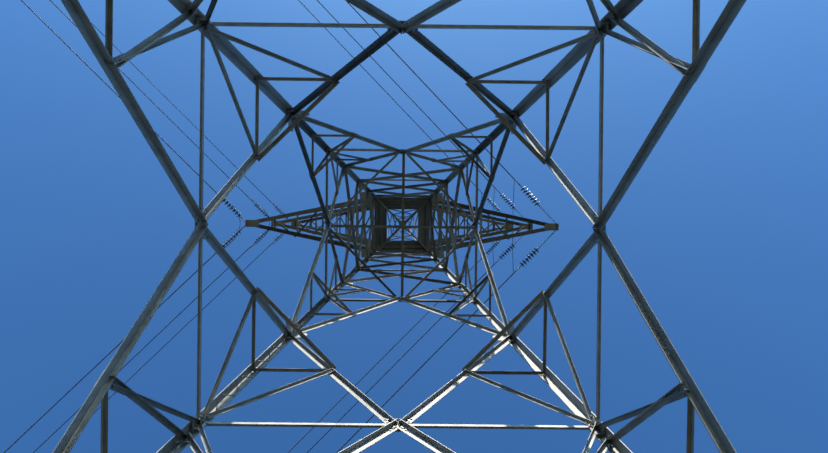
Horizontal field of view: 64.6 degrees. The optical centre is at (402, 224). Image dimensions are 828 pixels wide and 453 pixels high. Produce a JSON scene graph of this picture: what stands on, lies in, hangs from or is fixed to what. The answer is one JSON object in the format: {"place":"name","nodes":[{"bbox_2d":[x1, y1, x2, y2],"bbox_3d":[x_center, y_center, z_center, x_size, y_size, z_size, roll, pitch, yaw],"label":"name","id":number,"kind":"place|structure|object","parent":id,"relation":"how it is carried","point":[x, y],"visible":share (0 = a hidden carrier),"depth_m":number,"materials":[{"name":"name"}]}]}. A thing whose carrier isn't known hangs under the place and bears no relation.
{"place":"outdoors","nodes":[
{"label":"outdoors","id":0,"kind":"place"},
{"bbox_2d":[0,0,827,452],"label":"sky","id":1,"kind":"structure","parent":0,"point":[722,229],"materials":[{"name":"blue"}]},
{"label":"ground","id":2,"kind":"structure","parent":0,"visible":0},
{"bbox_2d":[52,0,745,452],"bbox_3d":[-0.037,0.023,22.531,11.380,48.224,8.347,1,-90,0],"label":"transmission tower","id":3,"kind":"structure","parent":2,"relation":"on","point":[376,244],"depth_m":10.36,"materials":[{"name":"metal"}]},
{"bbox_2d":[4,0,515,452],"bbox_3d":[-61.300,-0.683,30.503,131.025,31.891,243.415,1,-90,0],"label":"conductors","id":4,"kind":"object","parent":3,"relation":"attached to","point":[287,228],"visible":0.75,"depth_m":27.84,"materials":[{"name":"metal"}]},
{"bbox_2d":[217,181,557,272],"bbox_3d":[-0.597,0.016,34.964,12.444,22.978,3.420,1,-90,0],"label":"insulator strings","id":5,"kind":"object","parent":3,"relation":"attached to","point":[527,193],"visible":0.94,"depth_m":23.78,"materials":[{"name":"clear glass"}]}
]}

